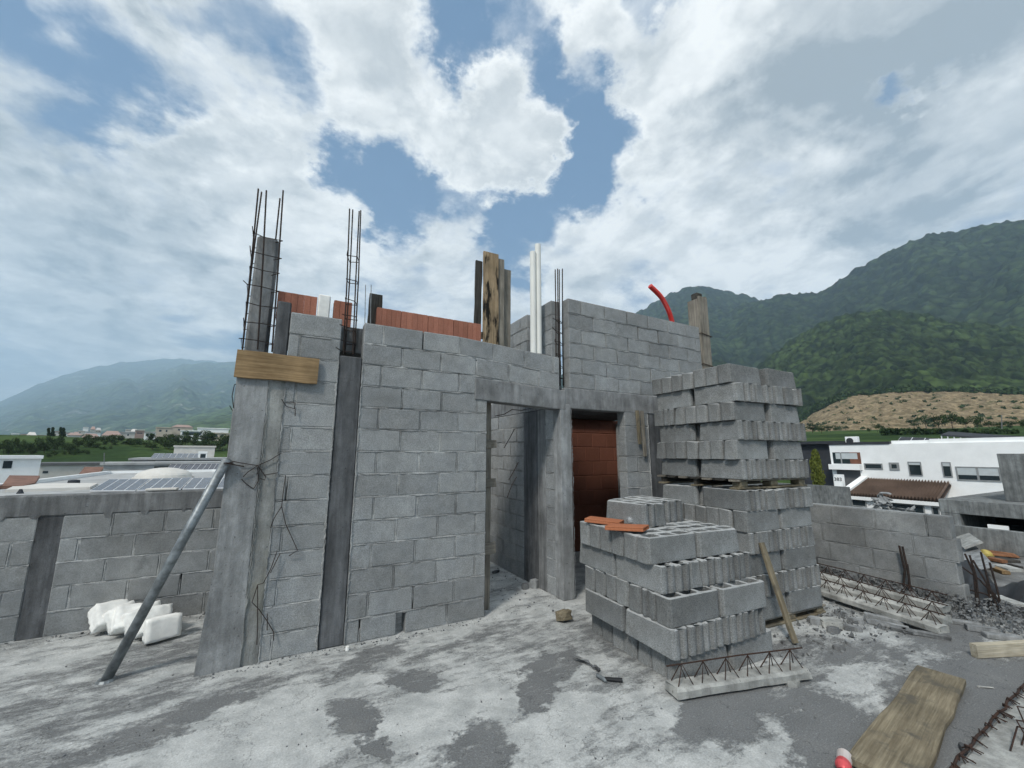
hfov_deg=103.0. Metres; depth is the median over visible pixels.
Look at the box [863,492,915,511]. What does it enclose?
debris heap
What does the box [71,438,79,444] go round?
tree
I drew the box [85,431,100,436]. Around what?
ridge house
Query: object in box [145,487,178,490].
mortar scrap
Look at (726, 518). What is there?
hollow block
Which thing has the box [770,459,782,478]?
hollow block
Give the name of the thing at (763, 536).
hollow block
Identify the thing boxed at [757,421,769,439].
hollow block
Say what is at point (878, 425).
tree
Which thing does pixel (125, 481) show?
flat roof house
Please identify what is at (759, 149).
sky
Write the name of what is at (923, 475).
white house
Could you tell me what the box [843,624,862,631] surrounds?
concrete chunk
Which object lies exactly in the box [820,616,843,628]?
concrete chunk
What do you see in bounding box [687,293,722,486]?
formwork post
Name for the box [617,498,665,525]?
hollow block
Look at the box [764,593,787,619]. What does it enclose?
hollow block
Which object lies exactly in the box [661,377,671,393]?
hollow block
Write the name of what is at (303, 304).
clay block
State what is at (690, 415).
hollow block
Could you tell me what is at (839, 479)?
gate pier
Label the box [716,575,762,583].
hollow block
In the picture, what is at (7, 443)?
tree
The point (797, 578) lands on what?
hollow block
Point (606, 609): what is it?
hollow block
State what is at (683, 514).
hollow block
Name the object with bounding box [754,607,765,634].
hollow block
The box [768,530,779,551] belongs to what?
hollow block
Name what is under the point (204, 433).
tree
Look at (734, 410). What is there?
hollow block
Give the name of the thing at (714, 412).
hollow block
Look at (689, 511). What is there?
hollow block
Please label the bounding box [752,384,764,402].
hollow block
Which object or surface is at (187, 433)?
tree
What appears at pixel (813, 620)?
concrete chunk
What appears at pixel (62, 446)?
tree
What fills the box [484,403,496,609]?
door jamb
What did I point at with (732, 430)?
hollow block
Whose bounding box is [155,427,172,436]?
ridge house
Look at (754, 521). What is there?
hollow block
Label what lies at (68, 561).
parapet wall
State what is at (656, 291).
red conduit
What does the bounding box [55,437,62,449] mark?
tree
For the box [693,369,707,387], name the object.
hollow block
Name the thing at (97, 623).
foam piece
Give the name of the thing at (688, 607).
hollow block
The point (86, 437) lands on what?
tree
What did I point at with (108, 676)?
leaning pipe
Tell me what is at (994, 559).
scrap board
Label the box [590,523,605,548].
hollow block
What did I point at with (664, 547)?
hollow block
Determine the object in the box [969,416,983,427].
tree
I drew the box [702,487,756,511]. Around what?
hollow block
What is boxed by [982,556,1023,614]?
neighbour terrace
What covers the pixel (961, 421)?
tree
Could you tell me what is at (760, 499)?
hollow block
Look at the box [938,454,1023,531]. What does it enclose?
concrete house
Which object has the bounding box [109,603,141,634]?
foam piece
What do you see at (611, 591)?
hollow block
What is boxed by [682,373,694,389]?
hollow block
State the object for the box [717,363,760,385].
hollow block
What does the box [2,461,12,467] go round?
window
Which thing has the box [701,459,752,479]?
hollow block
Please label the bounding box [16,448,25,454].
tree
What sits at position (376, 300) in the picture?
black board
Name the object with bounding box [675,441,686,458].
hollow block
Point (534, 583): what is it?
concrete chunk
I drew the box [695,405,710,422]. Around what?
hollow block
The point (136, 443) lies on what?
tree
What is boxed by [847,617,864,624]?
concrete chunk
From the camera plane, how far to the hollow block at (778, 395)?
4.51 m
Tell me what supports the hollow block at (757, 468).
on the pallet at (737, 484)
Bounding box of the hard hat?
[980,549,993,556]
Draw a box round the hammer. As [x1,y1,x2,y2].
[596,673,622,682]
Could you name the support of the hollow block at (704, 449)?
on the hollow block at (740, 469)
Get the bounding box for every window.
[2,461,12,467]
[832,452,857,463]
[851,499,866,506]
[864,463,882,469]
[886,503,924,512]
[889,462,899,469]
[907,462,922,475]
[931,506,939,514]
[941,462,952,476]
[955,466,1001,481]
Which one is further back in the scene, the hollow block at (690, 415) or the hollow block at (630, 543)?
the hollow block at (690, 415)
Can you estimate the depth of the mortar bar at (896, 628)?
3.83 m
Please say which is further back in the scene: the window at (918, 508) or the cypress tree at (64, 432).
the cypress tree at (64, 432)
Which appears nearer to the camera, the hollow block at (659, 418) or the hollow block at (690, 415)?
the hollow block at (690, 415)
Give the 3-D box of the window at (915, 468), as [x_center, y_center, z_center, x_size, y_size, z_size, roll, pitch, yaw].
[27.549,5.788,27.823,0.070,0.943,0.681,5,-11,-28]
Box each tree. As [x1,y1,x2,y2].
[0,443,18,454]
[4,440,14,448]
[12,440,27,448]
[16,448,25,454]
[19,442,27,450]
[25,442,34,454]
[29,447,37,454]
[34,437,42,450]
[34,439,44,451]
[39,440,51,451]
[51,427,55,435]
[51,439,60,448]
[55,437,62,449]
[59,442,69,451]
[62,428,65,436]
[64,443,74,452]
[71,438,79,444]
[75,441,81,447]
[81,434,92,440]
[83,440,92,447]
[86,439,95,445]
[88,435,101,441]
[101,440,108,444]
[109,438,119,443]
[117,436,124,441]
[128,440,142,444]
[146,433,155,440]
[149,443,161,449]
[157,436,166,443]
[163,439,173,448]
[168,434,180,444]
[168,434,184,444]
[179,436,188,442]
[184,430,191,444]
[187,436,201,445]
[196,439,218,445]
[199,430,210,440]
[206,432,217,444]
[212,435,228,448]
[213,441,222,450]
[219,436,227,450]
[807,423,817,432]
[809,448,825,484]
[816,426,825,433]
[824,425,835,431]
[871,423,881,431]
[905,418,920,427]
[916,414,932,427]
[927,414,947,427]
[940,413,958,428]
[956,415,972,428]
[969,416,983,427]
[981,421,997,427]
[993,422,1004,427]
[1003,421,1020,427]
[1015,420,1023,427]
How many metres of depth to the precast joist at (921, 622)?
4.10 m
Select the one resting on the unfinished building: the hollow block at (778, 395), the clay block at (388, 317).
the clay block at (388, 317)
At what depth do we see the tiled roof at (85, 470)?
49.78 m
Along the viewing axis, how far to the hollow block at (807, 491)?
4.41 m
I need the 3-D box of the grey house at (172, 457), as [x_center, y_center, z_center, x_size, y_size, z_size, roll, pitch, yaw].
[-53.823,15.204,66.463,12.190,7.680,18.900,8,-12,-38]
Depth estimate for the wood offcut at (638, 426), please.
5.51 m
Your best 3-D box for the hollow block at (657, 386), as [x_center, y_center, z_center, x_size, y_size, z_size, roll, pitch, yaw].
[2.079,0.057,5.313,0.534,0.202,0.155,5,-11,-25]
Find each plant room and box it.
[173,445,215,456]
[198,451,207,457]
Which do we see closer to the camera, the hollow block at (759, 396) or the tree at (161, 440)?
the hollow block at (759, 396)
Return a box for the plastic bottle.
[626,517,632,523]
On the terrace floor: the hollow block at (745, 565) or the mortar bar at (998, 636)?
the mortar bar at (998, 636)
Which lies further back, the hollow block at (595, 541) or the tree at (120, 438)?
the tree at (120, 438)
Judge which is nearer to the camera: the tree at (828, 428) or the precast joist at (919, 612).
the precast joist at (919, 612)
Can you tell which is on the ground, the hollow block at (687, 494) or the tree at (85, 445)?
the tree at (85, 445)
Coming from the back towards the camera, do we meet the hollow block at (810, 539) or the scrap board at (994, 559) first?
the scrap board at (994, 559)
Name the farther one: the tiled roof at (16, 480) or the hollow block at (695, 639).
the tiled roof at (16, 480)
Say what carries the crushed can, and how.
on the terrace floor
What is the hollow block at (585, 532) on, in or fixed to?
on the hollow block at (599, 559)
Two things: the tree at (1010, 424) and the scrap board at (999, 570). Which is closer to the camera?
the scrap board at (999, 570)
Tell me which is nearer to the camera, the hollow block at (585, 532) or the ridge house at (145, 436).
the hollow block at (585, 532)
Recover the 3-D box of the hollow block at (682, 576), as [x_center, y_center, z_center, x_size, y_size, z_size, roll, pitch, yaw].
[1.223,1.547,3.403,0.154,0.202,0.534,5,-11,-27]
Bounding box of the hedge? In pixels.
[879,428,1019,435]
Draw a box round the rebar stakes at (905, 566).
[898,545,911,594]
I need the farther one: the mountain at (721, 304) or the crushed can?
the mountain at (721, 304)
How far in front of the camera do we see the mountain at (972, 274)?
1085.53 m
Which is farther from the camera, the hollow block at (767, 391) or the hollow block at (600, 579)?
the hollow block at (767, 391)
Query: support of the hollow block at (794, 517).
on the hollow block at (792, 537)
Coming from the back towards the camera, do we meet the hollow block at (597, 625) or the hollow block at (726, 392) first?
the hollow block at (726, 392)
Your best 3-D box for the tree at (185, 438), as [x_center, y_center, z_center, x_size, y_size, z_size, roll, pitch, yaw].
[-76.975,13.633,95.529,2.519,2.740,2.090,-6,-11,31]
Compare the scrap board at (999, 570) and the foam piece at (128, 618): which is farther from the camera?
the scrap board at (999, 570)
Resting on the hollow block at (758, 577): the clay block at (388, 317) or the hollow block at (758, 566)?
the hollow block at (758, 566)
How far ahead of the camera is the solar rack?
27.40 m
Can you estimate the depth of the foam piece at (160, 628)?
3.60 m
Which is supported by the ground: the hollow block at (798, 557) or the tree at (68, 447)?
the tree at (68, 447)
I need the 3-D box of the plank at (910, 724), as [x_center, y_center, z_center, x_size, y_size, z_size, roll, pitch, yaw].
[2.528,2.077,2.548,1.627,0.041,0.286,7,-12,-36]
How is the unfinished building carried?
on the terrace floor
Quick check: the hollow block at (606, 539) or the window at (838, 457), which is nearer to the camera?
the hollow block at (606, 539)
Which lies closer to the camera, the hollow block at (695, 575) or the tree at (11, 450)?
the hollow block at (695, 575)
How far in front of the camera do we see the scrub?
278.52 m
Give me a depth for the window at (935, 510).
24.58 m
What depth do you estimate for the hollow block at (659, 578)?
3.21 m
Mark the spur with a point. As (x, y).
(861, 351)
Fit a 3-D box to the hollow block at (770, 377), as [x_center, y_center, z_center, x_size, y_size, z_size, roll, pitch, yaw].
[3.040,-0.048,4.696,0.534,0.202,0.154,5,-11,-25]
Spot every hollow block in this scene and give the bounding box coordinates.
[579,543,616,575]
[580,521,590,544]
[585,565,595,590]
[585,588,628,631]
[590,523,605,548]
[592,615,601,635]
[595,569,606,595]
[600,526,611,551]
[602,620,612,642]
[606,499,654,526]
[606,573,616,600]
[611,526,665,555]
[613,626,623,650]
[616,554,675,594]
[616,577,630,606]
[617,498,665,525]
[623,632,638,657]
[624,527,679,559]
[625,496,670,522]
[625,608,687,660]
[629,583,643,612]
[635,496,682,521]
[637,530,695,564]
[638,641,651,666]
[642,588,656,620]
[651,648,666,676]
[652,379,661,395]
[654,410,664,426]
[655,586,718,627]
[657,390,694,409]
[657,442,665,458]
[660,424,699,441]
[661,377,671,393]
[662,459,702,476]
[662,521,702,527]
[663,483,703,504]
[664,409,675,425]
[665,442,675,458]
[666,519,692,523]
[666,560,689,591]
[666,645,729,679]
[670,523,717,530]
[671,375,683,391]
[675,407,686,424]
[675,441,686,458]
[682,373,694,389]
[682,503,684,518]
[682,559,702,587]
[684,503,695,520]
[685,406,701,423]
[685,525,738,557]
[685,622,704,655]
[686,441,700,458]
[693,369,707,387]
[693,556,715,585]
[694,382,744,405]
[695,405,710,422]
[695,505,706,522]
[699,441,710,458]
[700,420,749,440]
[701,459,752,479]
[701,619,717,651]
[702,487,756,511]
[705,366,719,385]
[706,506,718,525]
[707,403,721,421]
[709,440,726,458]
[709,555,729,583]
[709,577,765,615]
[713,615,730,646]
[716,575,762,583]
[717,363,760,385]
[718,486,766,510]
[718,508,733,527]
[720,401,764,420]
[720,553,740,580]
[723,486,775,509]
[724,440,767,458]
[725,628,772,669]
[729,613,744,643]
[733,509,779,532]
[733,550,751,577]
[736,531,760,554]
[741,383,755,402]
[742,610,756,638]
[748,421,757,439]
[748,485,794,507]
[750,459,762,478]
[750,551,781,575]
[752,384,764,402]
[753,485,804,507]
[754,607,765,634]
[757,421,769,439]
[759,368,795,388]
[759,531,769,551]
[761,459,772,478]
[761,573,775,596]
[762,385,773,403]
[763,404,798,422]
[763,485,812,506]
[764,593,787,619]
[765,488,785,508]
[766,422,779,440]
[766,441,803,458]
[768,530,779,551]
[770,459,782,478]
[773,386,783,404]
[775,571,784,592]
[776,528,788,549]
[778,422,787,440]
[778,507,811,527]
[780,545,816,569]
[781,459,790,477]
[781,569,794,591]
[782,387,793,405]
[784,585,821,612]
[786,423,796,440]
[786,527,797,548]
[789,459,800,477]
[790,388,802,406]
[792,568,802,589]
[795,423,806,440]
[795,526,806,546]
[799,459,809,477]
[801,566,811,587]
[804,526,815,545]
[810,564,820,585]
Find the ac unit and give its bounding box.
[845,436,859,441]
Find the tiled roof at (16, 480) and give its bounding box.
[0,475,39,488]
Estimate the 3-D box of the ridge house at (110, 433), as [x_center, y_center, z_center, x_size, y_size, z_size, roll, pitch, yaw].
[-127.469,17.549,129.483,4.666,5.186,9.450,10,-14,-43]
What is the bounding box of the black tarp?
[961,560,1023,618]
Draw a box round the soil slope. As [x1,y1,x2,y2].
[800,391,1023,430]
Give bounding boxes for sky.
[0,0,1023,400]
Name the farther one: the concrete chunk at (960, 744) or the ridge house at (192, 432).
the ridge house at (192, 432)
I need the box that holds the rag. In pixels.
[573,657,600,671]
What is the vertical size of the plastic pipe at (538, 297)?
1.555 m
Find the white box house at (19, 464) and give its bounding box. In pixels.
[0,455,43,482]
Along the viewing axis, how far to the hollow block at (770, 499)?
4.17 m
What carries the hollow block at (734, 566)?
on the hollow block at (741, 595)
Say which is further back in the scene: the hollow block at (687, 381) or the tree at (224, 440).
the tree at (224, 440)
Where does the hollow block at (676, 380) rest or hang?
on the hollow block at (679, 399)
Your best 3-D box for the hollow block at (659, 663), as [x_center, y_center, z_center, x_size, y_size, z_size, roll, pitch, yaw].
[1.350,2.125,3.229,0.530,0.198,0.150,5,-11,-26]
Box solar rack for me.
[941,432,1023,438]
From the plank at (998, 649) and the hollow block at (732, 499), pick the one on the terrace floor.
the plank at (998, 649)
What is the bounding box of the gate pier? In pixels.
[834,474,845,486]
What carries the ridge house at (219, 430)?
on the ground
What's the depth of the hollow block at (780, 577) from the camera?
4.05 m
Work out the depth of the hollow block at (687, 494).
4.69 m
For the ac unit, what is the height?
0.680 m
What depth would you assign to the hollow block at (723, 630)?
3.14 m
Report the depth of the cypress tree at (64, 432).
123.96 m
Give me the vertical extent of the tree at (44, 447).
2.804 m
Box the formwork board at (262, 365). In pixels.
[234,349,319,383]
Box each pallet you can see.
[657,475,806,489]
[765,604,825,627]
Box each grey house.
[100,461,219,470]
[128,453,226,461]
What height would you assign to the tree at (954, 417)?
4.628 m
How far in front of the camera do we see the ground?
79.18 m
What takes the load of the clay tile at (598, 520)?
on the hollow block at (595, 541)
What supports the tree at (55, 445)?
on the ground
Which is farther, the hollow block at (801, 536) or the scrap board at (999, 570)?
the scrap board at (999, 570)
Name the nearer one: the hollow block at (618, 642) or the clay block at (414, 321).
the hollow block at (618, 642)
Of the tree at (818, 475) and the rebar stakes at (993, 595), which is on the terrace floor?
the rebar stakes at (993, 595)
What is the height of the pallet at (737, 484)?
0.102 m
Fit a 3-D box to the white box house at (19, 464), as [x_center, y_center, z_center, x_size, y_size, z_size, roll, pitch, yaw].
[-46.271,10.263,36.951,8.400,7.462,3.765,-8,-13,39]
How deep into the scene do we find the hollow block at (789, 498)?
4.31 m
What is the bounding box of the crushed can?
[835,748,851,767]
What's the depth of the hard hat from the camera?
9.16 m
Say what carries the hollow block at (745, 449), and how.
on the hollow block at (740, 469)
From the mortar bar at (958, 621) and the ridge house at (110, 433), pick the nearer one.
the mortar bar at (958, 621)
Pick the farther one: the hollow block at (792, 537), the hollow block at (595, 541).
the hollow block at (792, 537)
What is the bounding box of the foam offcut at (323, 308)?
[317,294,330,316]
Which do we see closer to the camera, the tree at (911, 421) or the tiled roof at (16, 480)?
the tiled roof at (16, 480)
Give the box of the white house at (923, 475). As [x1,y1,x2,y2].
[828,437,1023,514]
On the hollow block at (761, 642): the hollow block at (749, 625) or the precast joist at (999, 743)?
the hollow block at (749, 625)
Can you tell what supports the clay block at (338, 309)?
on the unfinished building
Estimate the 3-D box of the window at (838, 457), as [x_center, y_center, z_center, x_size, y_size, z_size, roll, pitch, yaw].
[25.669,5.705,31.381,0.070,0.862,1.606,5,-11,-28]
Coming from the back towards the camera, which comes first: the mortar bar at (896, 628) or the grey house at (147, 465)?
the grey house at (147, 465)
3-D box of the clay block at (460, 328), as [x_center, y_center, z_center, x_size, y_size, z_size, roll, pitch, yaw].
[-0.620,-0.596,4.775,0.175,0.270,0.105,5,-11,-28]
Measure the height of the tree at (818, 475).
2.752 m
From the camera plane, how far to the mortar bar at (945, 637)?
3.71 m
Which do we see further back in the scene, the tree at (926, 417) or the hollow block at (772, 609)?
the tree at (926, 417)
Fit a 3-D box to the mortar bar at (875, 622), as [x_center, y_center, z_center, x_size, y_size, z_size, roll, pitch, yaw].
[3.638,2.333,3.947,0.310,0.040,0.071,-9,-13,42]
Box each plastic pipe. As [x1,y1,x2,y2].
[530,251,536,352]
[535,243,541,353]
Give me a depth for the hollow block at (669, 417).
5.00 m
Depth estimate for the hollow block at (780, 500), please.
4.23 m
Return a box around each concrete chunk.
[522,583,527,589]
[529,578,538,588]
[784,679,799,687]
[807,615,820,624]
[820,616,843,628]
[826,626,839,633]
[832,644,845,650]
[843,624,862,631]
[845,639,853,646]
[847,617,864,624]
[958,742,970,755]
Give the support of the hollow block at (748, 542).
on the hollow block at (758, 566)
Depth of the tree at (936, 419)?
104.61 m
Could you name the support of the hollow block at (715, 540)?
on the hollow block at (707, 567)
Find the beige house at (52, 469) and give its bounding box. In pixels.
[38,462,103,478]
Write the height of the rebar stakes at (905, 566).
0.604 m
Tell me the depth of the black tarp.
6.31 m
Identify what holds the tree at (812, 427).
on the ground
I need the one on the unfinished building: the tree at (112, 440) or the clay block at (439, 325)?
the clay block at (439, 325)
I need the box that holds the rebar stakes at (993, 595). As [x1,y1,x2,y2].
[962,552,1007,618]
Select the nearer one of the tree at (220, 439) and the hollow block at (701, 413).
the hollow block at (701, 413)
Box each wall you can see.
[0,489,222,642]
[723,483,851,505]
[810,503,972,611]
[954,525,1023,556]
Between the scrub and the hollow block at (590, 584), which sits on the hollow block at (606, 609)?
the hollow block at (590, 584)
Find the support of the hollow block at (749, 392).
on the hollow block at (734, 410)
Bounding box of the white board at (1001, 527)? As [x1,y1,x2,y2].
[987,524,1008,529]
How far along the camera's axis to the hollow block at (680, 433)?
4.84 m
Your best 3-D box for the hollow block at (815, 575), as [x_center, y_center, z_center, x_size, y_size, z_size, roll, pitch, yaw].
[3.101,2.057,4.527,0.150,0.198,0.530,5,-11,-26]
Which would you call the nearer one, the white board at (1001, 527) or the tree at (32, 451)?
the white board at (1001, 527)
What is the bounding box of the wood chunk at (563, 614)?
[555,609,572,620]
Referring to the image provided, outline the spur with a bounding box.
[756,309,1023,416]
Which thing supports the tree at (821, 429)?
on the ground
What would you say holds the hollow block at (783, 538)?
on the hollow block at (758, 566)
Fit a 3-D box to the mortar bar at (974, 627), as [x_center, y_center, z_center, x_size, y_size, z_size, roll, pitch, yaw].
[4.437,2.312,3.844,0.227,0.050,0.081,-5,-11,27]
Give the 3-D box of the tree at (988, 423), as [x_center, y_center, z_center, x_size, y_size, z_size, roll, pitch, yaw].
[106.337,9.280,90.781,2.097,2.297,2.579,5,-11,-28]
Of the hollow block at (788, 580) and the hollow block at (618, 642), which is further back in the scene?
the hollow block at (788, 580)
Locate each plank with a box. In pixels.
[758,542,798,642]
[849,665,965,767]
[969,640,1023,658]
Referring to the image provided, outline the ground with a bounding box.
[0,426,1023,482]
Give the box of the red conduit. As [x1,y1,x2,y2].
[648,284,673,321]
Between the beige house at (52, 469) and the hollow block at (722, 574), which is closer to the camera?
the hollow block at (722, 574)
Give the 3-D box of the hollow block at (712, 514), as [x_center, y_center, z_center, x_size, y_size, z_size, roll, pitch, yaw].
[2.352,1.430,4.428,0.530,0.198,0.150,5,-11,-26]
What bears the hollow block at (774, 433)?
on the hollow block at (784, 449)
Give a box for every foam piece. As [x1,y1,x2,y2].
[87,599,128,634]
[102,600,134,635]
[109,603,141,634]
[121,600,160,634]
[135,603,172,638]
[142,612,181,644]
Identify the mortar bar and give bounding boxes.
[863,612,904,624]
[866,618,908,627]
[890,625,913,634]
[905,628,951,640]
[951,618,982,624]
[964,623,999,632]
[981,631,1022,640]
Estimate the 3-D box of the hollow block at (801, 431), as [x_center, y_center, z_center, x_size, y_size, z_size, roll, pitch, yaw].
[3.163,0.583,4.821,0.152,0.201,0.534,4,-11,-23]
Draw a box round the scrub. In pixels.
[798,383,1023,430]
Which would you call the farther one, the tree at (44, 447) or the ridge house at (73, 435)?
the ridge house at (73, 435)
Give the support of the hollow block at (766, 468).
on the pallet at (737, 484)
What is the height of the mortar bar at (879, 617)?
0.050 m
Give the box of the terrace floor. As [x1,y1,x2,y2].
[0,551,1023,767]
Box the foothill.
[140,406,232,432]
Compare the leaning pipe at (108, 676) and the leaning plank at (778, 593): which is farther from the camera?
the leaning plank at (778, 593)
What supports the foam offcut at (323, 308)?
on the unfinished building
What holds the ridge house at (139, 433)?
on the ground
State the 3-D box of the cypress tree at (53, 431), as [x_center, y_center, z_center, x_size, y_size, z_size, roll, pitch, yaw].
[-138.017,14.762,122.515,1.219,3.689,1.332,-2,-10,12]
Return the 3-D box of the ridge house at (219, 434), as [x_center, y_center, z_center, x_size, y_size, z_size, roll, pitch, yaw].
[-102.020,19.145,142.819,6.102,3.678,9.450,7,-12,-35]
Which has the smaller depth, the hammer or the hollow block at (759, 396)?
the hammer
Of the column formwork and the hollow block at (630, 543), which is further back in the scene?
the column formwork
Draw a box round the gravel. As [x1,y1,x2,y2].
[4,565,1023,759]
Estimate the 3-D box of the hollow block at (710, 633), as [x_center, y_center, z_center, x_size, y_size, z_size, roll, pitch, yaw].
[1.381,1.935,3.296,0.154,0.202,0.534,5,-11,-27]
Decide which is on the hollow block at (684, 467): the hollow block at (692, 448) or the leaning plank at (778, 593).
the hollow block at (692, 448)
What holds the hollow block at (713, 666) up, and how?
on the terrace floor
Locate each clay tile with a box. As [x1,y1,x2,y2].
[584,516,623,524]
[605,523,648,531]
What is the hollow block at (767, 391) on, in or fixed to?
on the hollow block at (780, 413)
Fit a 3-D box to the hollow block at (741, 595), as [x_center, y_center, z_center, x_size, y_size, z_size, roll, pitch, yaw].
[1.853,1.743,3.355,0.534,0.201,0.152,5,-11,-25]
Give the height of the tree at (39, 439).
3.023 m
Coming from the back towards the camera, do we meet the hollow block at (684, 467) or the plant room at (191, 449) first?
the plant room at (191, 449)
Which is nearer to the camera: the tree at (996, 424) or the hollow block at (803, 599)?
the hollow block at (803, 599)
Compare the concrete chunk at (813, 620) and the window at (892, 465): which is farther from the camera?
the window at (892, 465)
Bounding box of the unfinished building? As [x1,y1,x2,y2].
[193,188,711,676]
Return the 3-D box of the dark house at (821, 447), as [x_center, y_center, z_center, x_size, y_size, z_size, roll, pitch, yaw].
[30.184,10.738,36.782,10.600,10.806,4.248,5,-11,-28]
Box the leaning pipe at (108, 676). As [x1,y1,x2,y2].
[95,458,243,684]
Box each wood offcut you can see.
[635,410,641,443]
[640,411,646,455]
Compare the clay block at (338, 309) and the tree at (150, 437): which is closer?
the clay block at (338, 309)
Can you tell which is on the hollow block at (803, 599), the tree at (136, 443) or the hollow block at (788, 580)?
the hollow block at (788, 580)
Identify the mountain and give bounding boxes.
[0,358,224,434]
[88,361,236,435]
[561,286,759,420]
[717,220,1023,367]
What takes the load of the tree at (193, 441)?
on the ground
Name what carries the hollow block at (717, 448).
on the hollow block at (740, 469)
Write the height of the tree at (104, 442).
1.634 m
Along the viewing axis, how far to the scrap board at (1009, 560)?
8.69 m
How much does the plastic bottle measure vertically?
0.068 m
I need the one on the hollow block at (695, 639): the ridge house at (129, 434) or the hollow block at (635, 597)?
the hollow block at (635, 597)
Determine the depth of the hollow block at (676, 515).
3.99 m
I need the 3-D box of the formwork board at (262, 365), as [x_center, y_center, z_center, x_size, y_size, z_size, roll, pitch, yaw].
[-2.055,-0.145,3.587,0.633,0.241,0.031,6,-12,-28]
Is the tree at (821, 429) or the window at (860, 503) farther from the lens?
the tree at (821, 429)
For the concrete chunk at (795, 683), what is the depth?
2.92 m
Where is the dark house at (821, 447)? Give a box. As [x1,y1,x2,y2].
[800,441,844,485]
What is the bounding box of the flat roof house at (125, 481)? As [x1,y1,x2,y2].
[0,467,224,495]
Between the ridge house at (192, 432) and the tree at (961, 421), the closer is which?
the tree at (961, 421)
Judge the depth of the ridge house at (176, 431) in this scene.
166.15 m
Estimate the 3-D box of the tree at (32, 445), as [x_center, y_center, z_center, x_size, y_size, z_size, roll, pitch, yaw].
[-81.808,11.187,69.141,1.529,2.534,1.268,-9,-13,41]
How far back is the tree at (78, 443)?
79.51 m
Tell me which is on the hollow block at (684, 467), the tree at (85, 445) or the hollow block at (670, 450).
the hollow block at (670, 450)
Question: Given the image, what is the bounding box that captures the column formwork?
[474,251,510,346]
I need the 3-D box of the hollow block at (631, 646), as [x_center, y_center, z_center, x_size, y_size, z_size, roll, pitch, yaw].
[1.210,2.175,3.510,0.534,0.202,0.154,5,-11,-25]
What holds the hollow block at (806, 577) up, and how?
on the hollow block at (803, 599)
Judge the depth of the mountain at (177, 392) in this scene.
3222.66 m
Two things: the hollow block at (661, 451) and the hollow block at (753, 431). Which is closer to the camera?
the hollow block at (753, 431)
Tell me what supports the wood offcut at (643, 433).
attached to the unfinished building
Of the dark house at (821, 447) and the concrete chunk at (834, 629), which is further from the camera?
the dark house at (821, 447)
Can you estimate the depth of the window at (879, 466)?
29.80 m
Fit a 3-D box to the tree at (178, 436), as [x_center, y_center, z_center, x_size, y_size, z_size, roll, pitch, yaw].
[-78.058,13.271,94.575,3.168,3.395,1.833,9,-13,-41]
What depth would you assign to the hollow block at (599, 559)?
3.74 m
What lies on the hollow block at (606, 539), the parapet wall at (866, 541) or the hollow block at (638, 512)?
the hollow block at (638, 512)
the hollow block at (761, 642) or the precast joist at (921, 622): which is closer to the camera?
the hollow block at (761, 642)
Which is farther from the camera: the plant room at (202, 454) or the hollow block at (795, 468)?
the plant room at (202, 454)
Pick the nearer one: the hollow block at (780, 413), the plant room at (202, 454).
the hollow block at (780, 413)
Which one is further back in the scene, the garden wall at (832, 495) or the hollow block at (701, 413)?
the garden wall at (832, 495)
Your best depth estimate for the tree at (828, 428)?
145.91 m
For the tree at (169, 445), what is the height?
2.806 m
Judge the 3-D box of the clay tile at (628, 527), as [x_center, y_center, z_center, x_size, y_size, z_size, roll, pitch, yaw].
[0.982,1.226,3.483,0.331,0.051,0.176,-6,-12,33]
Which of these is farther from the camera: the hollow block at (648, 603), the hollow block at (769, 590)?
the hollow block at (769, 590)
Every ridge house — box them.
[67,433,80,436]
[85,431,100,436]
[101,431,120,437]
[120,432,135,437]
[134,429,144,437]
[144,432,155,439]
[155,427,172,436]
[172,425,192,435]
[180,430,201,440]
[197,427,228,435]
[215,433,229,440]
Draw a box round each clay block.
[275,291,317,317]
[332,300,351,326]
[376,307,400,327]
[400,311,427,331]
[428,316,452,335]
[453,320,467,338]
[468,322,480,340]
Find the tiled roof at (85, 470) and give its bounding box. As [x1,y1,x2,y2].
[79,467,102,473]
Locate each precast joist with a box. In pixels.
[665,647,812,699]
[817,563,951,612]
[820,571,952,623]
[820,578,949,633]
[949,683,1023,767]
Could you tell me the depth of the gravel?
4.09 m
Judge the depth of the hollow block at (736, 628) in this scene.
3.20 m
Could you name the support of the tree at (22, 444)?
on the ground
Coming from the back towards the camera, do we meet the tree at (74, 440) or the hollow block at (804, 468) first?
the tree at (74, 440)
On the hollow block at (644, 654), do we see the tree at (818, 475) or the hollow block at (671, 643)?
the hollow block at (671, 643)
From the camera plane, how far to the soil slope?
240.97 m
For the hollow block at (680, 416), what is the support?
on the hollow block at (680, 433)
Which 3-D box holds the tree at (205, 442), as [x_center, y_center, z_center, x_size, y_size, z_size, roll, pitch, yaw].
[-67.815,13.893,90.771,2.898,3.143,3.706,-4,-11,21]
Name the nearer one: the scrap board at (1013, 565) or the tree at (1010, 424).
the scrap board at (1013, 565)
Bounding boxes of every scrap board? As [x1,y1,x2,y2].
[956,533,982,548]
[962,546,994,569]
[985,549,1019,557]
[987,557,1007,562]
[988,556,1020,562]
[988,566,1010,574]
[990,594,1023,606]
[993,564,1023,571]
[1007,563,1023,568]
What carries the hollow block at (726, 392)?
on the hollow block at (701, 413)
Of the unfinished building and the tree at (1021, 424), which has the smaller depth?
the unfinished building
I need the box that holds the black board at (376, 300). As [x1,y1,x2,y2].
[367,293,382,323]
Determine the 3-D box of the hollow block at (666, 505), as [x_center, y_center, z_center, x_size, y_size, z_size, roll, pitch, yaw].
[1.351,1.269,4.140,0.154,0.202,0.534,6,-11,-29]
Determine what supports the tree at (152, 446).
on the ground
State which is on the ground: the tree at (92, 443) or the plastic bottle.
the tree at (92, 443)
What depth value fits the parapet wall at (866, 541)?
4.88 m

